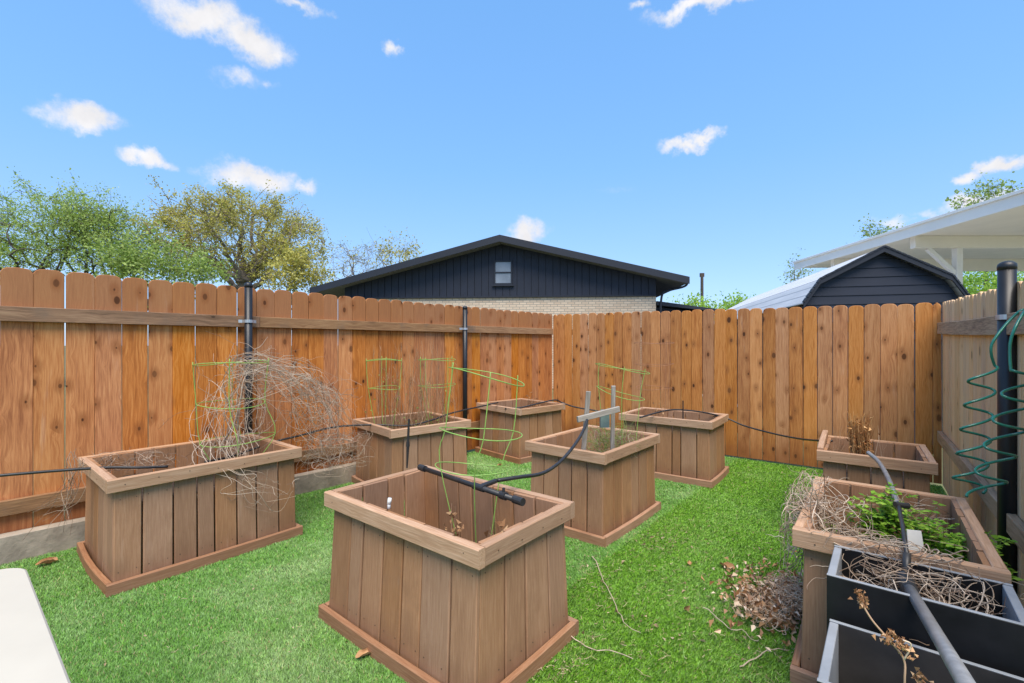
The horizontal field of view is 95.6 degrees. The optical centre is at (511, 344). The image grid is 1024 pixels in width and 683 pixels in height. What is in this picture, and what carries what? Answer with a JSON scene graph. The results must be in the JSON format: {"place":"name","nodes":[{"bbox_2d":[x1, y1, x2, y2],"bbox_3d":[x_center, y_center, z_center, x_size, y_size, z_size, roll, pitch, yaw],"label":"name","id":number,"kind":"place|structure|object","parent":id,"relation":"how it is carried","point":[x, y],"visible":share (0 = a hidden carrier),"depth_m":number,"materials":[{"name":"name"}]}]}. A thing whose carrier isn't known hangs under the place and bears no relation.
{"place":"outdoors","nodes":[
{"label":"outdoors","id":0,"kind":"place"},
{"bbox_2d":[0,451,946,682],"bbox_3d":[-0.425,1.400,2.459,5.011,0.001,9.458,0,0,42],"label":"turf","id":1,"kind":"structure","parent":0,"point":[617,584],"depth_m":2.60,"materials":[{"name":"green plant"}]},
{"bbox_2d":[0,568,70,682],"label":"folding table","id":2,"kind":"object","parent":1,"relation":"on","point":[29,652],"visible":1,"depth_m":1.04,"materials":[{"name":"white plastic"}]},
{"bbox_2d":[35,557,57,564],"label":"dead leaf","id":3,"kind":"object","parent":1,"relation":"on","point":[47,560],"visible":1,"depth_m":2.95,"materials":[{"name":"brown plant"}]},
{"bbox_2d":[0,462,355,564],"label":"garden kerb","id":4,"kind":"structure","parent":1,"relation":"on","point":[37,541],"depth_m":3.15,"materials":[{"name":"grey concrete"}]},
{"bbox_2d":[77,433,302,597],"bbox_3d":[-2.243,1.077,3.273,0.917,0.646,1.128,0,0,39],"label":"timber planter","id":5,"kind":"object","parent":1,"relation":"on","point":[125,511],"visible":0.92,"depth_m":2.96,"materials":[{"name":"beige wood"}]},
{"bbox_2d":[23,449,85,539],"bbox_3d":[-2.820,0.919,2.868,0.333,0.548,0.097,0,0,0],"label":"dead vine","id":6,"kind":"object","parent":5,"relation":"on","point":[70,482],"visible":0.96,"depth_m":2.88,"materials":[{"name":"brown plant"}]},
{"bbox_2d":[0,465,167,476],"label":"irrigation hose","id":7,"kind":"object","parent":5,"relation":"on","point":[78,469],"visible":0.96,"depth_m":2.83,"materials":[{"name":"rubber"}]},
{"bbox_2d":[74,332,375,517],"bbox_3d":[-2.078,0.562,3.634,1.718,1.339,1.316,0,0,0],"label":"dead vine","id":8,"kind":"object","parent":5,"relation":"on","point":[254,362],"visible":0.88,"depth_m":3.66,"materials":[{"name":"beige plant"}]},
{"bbox_2d":[192,358,275,459],"bbox_3d":[-2.064,0.514,3.472,0.547,0.836,0.520,0,0,0],"label":"plant cage","id":9,"kind":"object","parent":5,"relation":"on","point":[229,362],"visible":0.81,"depth_m":3.36,"materials":[{"name":"green metal"}]},
{"bbox_2d":[0,267,552,533],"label":"wooden fence","id":10,"kind":"object","parent":1,"relation":"on","point":[136,348],"visible":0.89,"depth_m":3.77,"materials":[{"name":"brown wood"}]},
{"bbox_2d":[355,648,370,657],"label":"dead leaf","id":11,"kind":"object","parent":1,"relation":"on","point":[361,652],"visible":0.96,"depth_m":2.07,"materials":[{"name":"orange plant"}]},
{"bbox_2d":[352,411,471,483],"bbox_3d":[-1.021,1.077,4.715,0.916,0.647,0.881,0,0,-42],"label":"timber planter","id":12,"kind":"object","parent":1,"relation":"on","point":[388,445],"visible":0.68,"depth_m":4.45,"materials":[{"name":"beige wood"}]},
{"bbox_2d":[204,402,498,462],"bbox_3d":[-1.159,0.786,4.503,0.331,0.163,3.165,0,0,44],"label":"irrigation hose","id":13,"kind":"object","parent":12,"relation":"on","point":[212,460],"visible":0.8,"depth_m":4.35,"materials":[{"name":"rubber"}]},
{"bbox_2d":[366,358,401,428],"bbox_3d":[-1.270,0.507,4.597,0.346,0.786,0.325,0,0,0],"label":"plant cage","id":14,"kind":"object","parent":12,"relation":"on","point":[381,386],"visible":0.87,"depth_m":4.56,"materials":[{"name":"green metal"}]},
{"bbox_2d":[364,341,458,433],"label":"dead plants","id":15,"kind":"object","parent":12,"relation":"on","point":[420,399],"visible":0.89,"depth_m":4.68,"materials":[{"name":"brown plant"}]},
{"bbox_2d":[418,357,455,419],"bbox_3d":[-0.797,0.510,4.916,0.399,0.780,0.417,0,0,0],"label":"plant cage","id":16,"kind":"object","parent":12,"relation":"on","point":[420,359],"visible":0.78,"depth_m":4.83,"materials":[{"name":"green metal"}]},
{"bbox_2d":[318,465,578,682],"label":"timber planter","id":17,"kind":"object","parent":1,"relation":"on","point":[419,593],"visible":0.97,"depth_m":2.04,"materials":[{"name":"beige wood"}]},
{"bbox_2d":[387,497,391,508],"bbox_3d":[-0.568,0.733,2.149,0.023,0.050,0.020,0,0,0],"label":"plastic peg","id":18,"kind":"object","parent":17,"relation":"on","point":[389,502],"visible":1,"depth_m":2.14,"materials":[{"name":"white plastic"}]},
{"bbox_2d":[406,419,409,467],"bbox_3d":[-0.628,0.595,2.800,0.023,0.296,0.022,0,0,-35],"label":"drip stake","id":19,"kind":"object","parent":17,"relation":"on","point":[407,444],"visible":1,"depth_m":2.79,"materials":[{"name":"black plastic"}]},
{"bbox_2d":[443,505,463,535],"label":"dead plant","id":20,"kind":"object","parent":17,"relation":"on","point":[451,520],"visible":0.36,"depth_m":2.37,"materials":[{"name":"brown plant"}]},
{"bbox_2d":[417,464,525,505],"bbox_3d":[-0.195,0.678,2.359,0.152,0.061,0.840,0,0,-43],"label":"irrigation pipe","id":21,"kind":"object","parent":17,"relation":"on","point":[505,496],"visible":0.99,"depth_m":2.24,"materials":[{"name":"black plastic"}]},
{"bbox_2d":[496,419,587,481],"bbox_3d":[0.264,0.616,2.778,0.114,0.199,1.084,0,0,34],"label":"irrigation hose","id":22,"kind":"object","parent":21,"relation":"attached to","point":[555,465],"visible":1,"depth_m":2.60,"materials":[{"name":"black rubber"}]},
{"bbox_2d":[435,363,524,542],"bbox_3d":[-0.163,0.606,2.370,0.458,1.029,0.432,0,0,0],"label":"plant cage","id":23,"kind":"object","parent":17,"relation":"on","point":[484,428],"visible":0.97,"depth_m":2.41,"materials":[{"name":"green metal"}]},
{"bbox_2d":[484,519,510,536],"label":"dead plant","id":24,"kind":"object","parent":17,"relation":"on","point":[501,524],"visible":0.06,"depth_m":2.28,"materials":[{"name":"brown plant"}]},
{"bbox_2d":[475,398,564,464],"bbox_3d":[0.111,1.077,6.021,0.847,0.646,0.872,0,0,-41],"label":"timber planter","id":25,"kind":"object","parent":1,"relation":"on","point":[541,420],"visible":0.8,"depth_m":5.74,"materials":[{"name":"beige wood"}]},
{"bbox_2d":[525,392,541,406],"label":"dead plant","id":26,"kind":"object","parent":25,"relation":"on","point":[530,401],"visible":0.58,"depth_m":6.00,"materials":[{"name":"brown plant"}]},
{"bbox_2d":[505,399,597,410],"bbox_3d":[0.476,0.761,5.834,1.164,0.131,0.315,0,0,-7],"label":"irrigation hose","id":27,"kind":"object","parent":25,"relation":"on","point":[552,400],"visible":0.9,"depth_m":5.83,"materials":[{"name":"black rubber"}]},
{"bbox_2d":[525,425,660,547],"bbox_3d":[0.682,1.077,3.792,0.723,0.647,0.993,0,0,40],"label":"timber planter","id":28,"kind":"object","parent":1,"relation":"on","point":[616,485],"visible":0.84,"depth_m":3.47,"materials":[{"name":"beige wood"}]},
{"bbox_2d":[581,391,590,449],"bbox_3d":[0.537,0.603,3.390,0.036,0.537,0.098,0,0,-30],"label":"wooden stake","id":29,"kind":"object","parent":28,"relation":"on","point":[586,411],"visible":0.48,"depth_m":3.38,"materials":[{"name":"grey wood"}]},
{"bbox_2d":[576,406,619,422],"bbox_3d":[0.630,0.502,3.370,0.363,0.097,0.022,0,0,-23],"label":"wooden crossbar","id":30,"kind":"object","parent":29,"relation":"attached to","point":[597,414],"visible":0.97,"depth_m":3.36,"materials":[{"name":"grey wood"}]},
{"bbox_2d":[578,409,646,457],"bbox_3d":[0.835,0.701,3.842,0.546,0.490,0.606,0,0,0],"label":"dead vine","id":31,"kind":"object","parent":28,"relation":"on","point":[596,443],"visible":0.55,"depth_m":3.78,"materials":[{"name":"brown plant"}]},
{"bbox_2d":[610,386,615,449],"bbox_3d":[0.773,0.634,3.560,0.031,0.654,0.141,0,0,7],"label":"wooden stake","id":32,"kind":"object","parent":28,"relation":"on","point":[612,434],"visible":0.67,"depth_m":3.54,"materials":[{"name":"grey wood"}]},
{"bbox_2d":[600,409,609,427],"bbox_3d":[0.704,0.560,3.530,0.068,0.132,0.048,0,0,0],"label":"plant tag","id":33,"kind":"object","parent":32,"relation":"attached to","point":[604,421],"visible":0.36,"depth_m":3.51,"materials":[{"name":"plastic"}]},
{"bbox_2d":[595,363,649,446],"bbox_3d":[0.930,0.551,3.896,0.448,0.799,0.422,0,0,0],"label":"plant cage","id":34,"kind":"object","parent":28,"relation":"on","point":[639,400],"visible":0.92,"depth_m":3.95,"materials":[{"name":"green metal"}]},
{"bbox_2d":[571,636,632,658],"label":"twig","id":35,"kind":"object","parent":1,"relation":"on","point":[599,650],"visible":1,"depth_m":2.08,"materials":[{"name":"beige wood"}]},
{"bbox_2d":[592,556,640,632],"bbox_3d":[0.548,1.378,2.610,0.048,0.028,0.824,0,0,-5],"label":"twig","id":36,"kind":"object","parent":1,"relation":"on","point":[611,595],"visible":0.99,"depth_m":2.54,"materials":[{"name":"brown wood"}]},
{"bbox_2d":[619,407,728,488],"bbox_3d":[1.774,1.077,5.096,0.995,0.646,0.725,0,0,37],"label":"timber planter","id":37,"kind":"object","parent":1,"relation":"on","point":[690,449],"visible":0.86,"depth_m":4.78,"materials":[{"name":"beige wood"}]},
{"bbox_2d":[635,340,673,416],"bbox_3d":[1.600,0.429,5.218,0.438,0.963,0.434,0,0,0],"label":"plant cage","id":38,"kind":"object","parent":37,"relation":"on","point":[666,342],"visible":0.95,"depth_m":5.23,"materials":[{"name":"metal"}]},
{"bbox_2d":[682,400,683,418],"bbox_3d":[1.861,0.770,5.050,0.013,0.330,0.013,0,0,-35],"label":"drip stake","id":39,"kind":"object","parent":37,"relation":"on","point":[682,409],"visible":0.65,"depth_m":5.05,"materials":[{"name":"black plastic"}]},
{"bbox_2d":[639,409,832,441],"bbox_3d":[2.229,0.797,4.608,1.636,0.207,0.917,0,0,38],"label":"irrigation hose","id":40,"kind":"object","parent":37,"relation":"on","point":[735,422],"visible":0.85,"depth_m":4.86,"materials":[{"name":"black rubber"}]},
{"bbox_2d":[720,562,734,568],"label":"dead leaf","id":41,"kind":"object","parent":1,"relation":"on","point":[727,564],"visible":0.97,"depth_m":2.89,"materials":[{"name":"brown plant"}]},
{"bbox_2d":[703,607,758,640],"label":"twig","id":42,"kind":"object","parent":1,"relation":"on","point":[728,627],"visible":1,"depth_m":2.26,"materials":[{"name":"beige wood"}]},
{"bbox_2d":[684,547,802,651],"bbox_3d":[1.409,1.342,2.487,1.110,0.143,0.865,0,0,-23],"label":"straw heap","id":43,"kind":"object","parent":1,"relation":"on","point":[788,600],"visible":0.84,"depth_m":2.40,"materials":[{"name":"brown plant"}]},
{"bbox_2d":[553,303,941,483],"bbox_3d":[2.477,0.446,6.024,4.568,1.867,0.059,0,0,38],"label":"wooden fence","id":44,"kind":"object","parent":1,"relation":"on","point":[873,360],"visible":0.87,"depth_m":5.51,"materials":[{"name":"brown wood"}]},
{"bbox_2d":[739,648,788,666],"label":"twig","id":45,"kind":"object","parent":1,"relation":"on","point":[759,656],"visible":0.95,"depth_m":2.04,"materials":[{"name":"beige wood"}]},
{"bbox_2d":[817,430,937,528],"bbox_3d":[2.660,1.054,3.426,0.673,0.693,0.744,0,0,37],"label":"timber planter","id":46,"kind":"object","parent":1,"relation":"on","point":[911,466],"visible":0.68,"depth_m":3.22,"materials":[{"name":"beige wood"}]},
{"bbox_2d":[825,427,845,451],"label":"dead plant","id":47,"kind":"object","parent":46,"relation":"on","point":[835,449],"visible":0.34,"depth_m":3.39,"materials":[{"name":"brown plant"}]},
{"bbox_2d":[846,410,879,454],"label":"dead plant","id":48,"kind":"object","parent":46,"relation":"on","point":[859,441],"visible":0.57,"depth_m":3.34,"materials":[{"name":"brown plant"}]},
{"bbox_2d":[875,429,887,456],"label":"dead plant","id":49,"kind":"object","parent":46,"relation":"on","point":[879,444],"visible":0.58,"depth_m":3.36,"materials":[{"name":"plant"}]},
{"bbox_2d":[790,477,1010,682],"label":"timber planter","id":50,"kind":"object","parent":1,"relation":"on","point":[984,556],"visible":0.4,"depth_m":1.90,"materials":[{"name":"beige wood"}]},
{"bbox_2d":[766,465,979,587],"bbox_3d":[1.611,0.884,2.124,0.740,0.688,0.997,0,0,38],"label":"dead vine","id":51,"kind":"object","parent":50,"relation":"on","point":[830,521],"visible":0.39,"depth_m":2.13,"materials":[{"name":"brown plant"}]},
{"bbox_2d":[845,482,917,546],"bbox_3d":[1.702,0.822,2.159,0.319,0.338,0.328,0,0,0],"label":"green plant","id":52,"kind":"object","parent":50,"relation":"on","point":[878,516],"visible":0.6,"depth_m":2.17,"materials":[{"name":"green plant"}]},
{"bbox_2d":[866,451,903,517],"bbox_3d":[2.089,0.750,2.592,0.063,0.110,1.055,0,0,31],"label":"irrigation hose","id":53,"kind":"object","parent":50,"relation":"on","point":[881,466],"visible":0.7,"depth_m":2.67,"materials":[{"name":"grey rubber"}]},
{"bbox_2d":[873,498,945,552],"bbox_3d":[1.823,0.847,2.137,0.281,0.289,0.275,0,0,-36],"label":"green plant","id":54,"kind":"object","parent":50,"relation":"on","point":[913,524],"visible":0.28,"depth_m":2.11,"materials":[{"name":"green plant"}]},
{"bbox_2d":[879,521,997,561],"bbox_3d":[1.830,0.872,1.996,0.303,0.240,0.323,0,0,-12],"label":"green plant","id":55,"kind":"object","parent":50,"relation":"on","point":[942,547],"visible":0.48,"depth_m":1.97,"materials":[{"name":"green plant"}]},
{"bbox_2d":[954,530,1022,582],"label":"green plant","id":56,"kind":"object","parent":50,"relation":"on","point":[996,537],"visible":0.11,"depth_m":1.92,"materials":[{"name":"green plant"}]},
{"bbox_2d":[817,619,1023,682],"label":"black planter","id":57,"kind":"object","parent":1,"relation":"on","point":[853,654],"visible":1,"depth_m":1.42,"materials":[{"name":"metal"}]},
{"bbox_2d":[848,588,933,682],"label":"dry stalk","id":58,"kind":"object","parent":57,"relation":"on","point":[900,643],"visible":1,"depth_m":1.13,"materials":[{"name":"plant"}]},
{"bbox_2d":[827,545,1023,677],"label":"black planter","id":59,"kind":"object","parent":1,"relation":"on","point":[996,641],"visible":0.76,"depth_m":1.46,"materials":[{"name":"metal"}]},
{"bbox_2d":[807,550,1023,644],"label":"dead vine","id":60,"kind":"object","parent":59,"relation":"on","point":[883,576],"visible":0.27,"depth_m":1.55,"materials":[{"name":"beige plant"}]},
{"bbox_2d":[893,501,975,682],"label":"irrigation riser","id":61,"kind":"object","parent":59,"relation":"on","point":[956,666],"visible":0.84,"depth_m":1.25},
{"bbox_2d":[906,529,923,550],"bbox_3d":[1.556,0.754,1.792,0.071,0.085,0.013,0,0,-8],"label":"plant tag","id":62,"kind":"object","parent":61,"relation":"attached to","point":[914,536],"visible":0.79,"depth_m":1.79,"materials":[{"name":"white plastic"}]},
{"bbox_2d":[937,261,1023,607],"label":"wooden fence","id":63,"kind":"object","parent":1,"relation":"on","point":[969,327],"visible":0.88,"depth_m":2.89,"materials":[{"name":"brown wood"}]},
{"bbox_2d":[951,308,1023,496],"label":"coil hose","id":64,"kind":"object","parent":63,"relation":"hanging from","point":[985,444],"visible":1,"depth_m":2.12,"materials":[{"name":"teal plastic"}]},
{"bbox_2d":[309,235,689,388],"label":"house","id":65,"kind":"structure","parent":0,"point":[500,272],"depth_m":14.88,"materials":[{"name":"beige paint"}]},
{"bbox_2d":[492,260,513,285],"bbox_3d":[-0.291,-2.309,14.921,0.701,0.833,0.079,0,0,5],"label":"window","id":66,"kind":"structure","parent":65,"relation":"in","point":[502,268],"depth_m":14.94,"materials":[{"name":"white glass"}]},
{"bbox_2d":[64,346,948,495],"bbox_3d":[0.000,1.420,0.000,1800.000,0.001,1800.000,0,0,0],"label":"ground","id":67,"kind":"structure","parent":0,"point":[472,450],"depth_m":6.43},
{"bbox_2d":[0,166,129,275],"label":"mesquite tree","id":68,"kind":"object","parent":67,"relation":"on","point":[19,250],"visible":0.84,"depth_m":15.83,"materials":[{"name":"green plant"}]},
{"bbox_2d":[30,184,178,280],"bbox_3d":[-14.876,-2.259,17.078,3.914,7.333,3.999,0,0,44],"label":"mesquite tree","id":69,"kind":"object","parent":67,"relation":"on","point":[112,216],"visible":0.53,"depth_m":16.63,"materials":[{"name":"green plant"}]},
{"bbox_2d":[45,219,237,287],"bbox_3d":[-11.180,-1.278,14.482,4.529,5.373,3.510,0,0,-24],"label":"leafy tree","id":70,"kind":"object","parent":67,"relation":"on","point":[132,262],"visible":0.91,"depth_m":14.21,"materials":[{"name":"green plant"}]},
{"bbox_2d":[126,174,337,289],"bbox_3d":[-11.218,-2.715,18.968,8.376,8.249,6.295,0,0,14],"label":"oak tree","id":71,"kind":"object","parent":67,"relation":"on","point":[223,214],"visible":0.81,"depth_m":18.20,"materials":[{"name":"green plant"}]},
{"bbox_2d":[245,229,357,329],"bbox_3d":[-7.635,-1.421,16.881,3.734,5.656,3.077,0,0,0],"label":"leafy tree","id":72,"kind":"object","parent":67,"relation":"on","point":[308,276],"visible":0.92,"depth_m":16.87,"materials":[{"name":"green plant"}]},
{"bbox_2d":[326,227,391,278],"bbox_3d":[-8.796,-2.553,25.735,4.305,7.916,4.160,0,0,0],"label":"bare tree","id":73,"kind":"object","parent":67,"relation":"on","point":[353,262],"visible":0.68,"depth_m":25.58,"materials":[{"name":"brown plant"}]},
{"bbox_2d":[364,230,426,267],"bbox_3d":[-6.712,-2.684,27.118,3.685,8.176,3.523,0,0,0],"label":"leafy tree","id":74,"kind":"object","parent":67,"relation":"on","point":[403,251],"visible":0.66,"depth_m":26.78,"materials":[{"name":"green plant"}]},
{"bbox_2d":[656,301,715,388],"bbox_3d":[5.752,0.009,16.972,1.970,2.781,5.000,0,0,5],"label":"lean to","id":75,"kind":"object","parent":67,"relation":"on","point":[670,307],"visible":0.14,"depth_m":14.74,"materials":[{"name":"black"}]},
{"bbox_2d":[700,273,703,300],"bbox_3d":[16.379,-2.397,40.000,0.340,7.594,0.293,0,0,0],"label":"utility pole","id":76,"kind":"object","parent":67,"relation":"on","point":[702,285],"visible":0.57,"depth_m":39.91,"materials":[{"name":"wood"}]},
{"bbox_2d":[666,288,755,309],"bbox_3d":[14.942,-1.370,34.369,7.883,5.562,5.465,0,0,-13],"label":"leafy tree","id":77,"kind":"object","parent":67,"relation":"on","point":[725,305],"visible":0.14,"depth_m":33.30,"materials":[{"name":"green plant"}]},
{"bbox_2d":[778,248,815,283],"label":"leafy tree","id":78,"kind":"object","parent":67,"relation":"on","point":[797,275],"visible":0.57,"depth_m":29.98,"materials":[{"name":"green plant"}]},
{"bbox_2d":[853,213,905,239],"bbox_3d":[20.658,-2.953,26.039,2.930,8.712,2.542,0,0,15],"label":"leafy tree","id":79,"kind":"object","parent":67,"relation":"on","point":[871,234],"visible":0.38,"depth_m":25.94,"materials":[{"name":"green plant"}]},
{"bbox_2d":[945,168,1023,285],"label":"leafy tree","id":80,"kind":"object","parent":67,"relation":"on","point":[989,193],"visible":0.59,"depth_m":21.02,"materials":[{"name":"green plant"}]},
{"bbox_2d":[963,271,1023,294],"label":"leafy tree","id":81,"kind":"object","parent":67,"relation":"on","point":[972,287],"visible":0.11,"depth_m":14.54,"materials":[{"name":"green plant"}]},
{"bbox_2d":[0,0,1023,345],"label":"sky","id":82,"kind":"structure","parent":0,"point":[722,140],"materials":[{"name":"blue"}]},
{"label":"path","id":83,"kind":"structure","parent":0,"visible":0},
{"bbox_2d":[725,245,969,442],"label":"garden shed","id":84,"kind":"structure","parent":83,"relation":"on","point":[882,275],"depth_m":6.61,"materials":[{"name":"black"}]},
{"bbox_2d":[793,189,1023,284],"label":"patio cover","id":85,"kind":"object","parent":83,"relation":"on","point":[987,235],"visible":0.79,"depth_m":9.33,"materials":[{"name":"white paint"}]}
]}

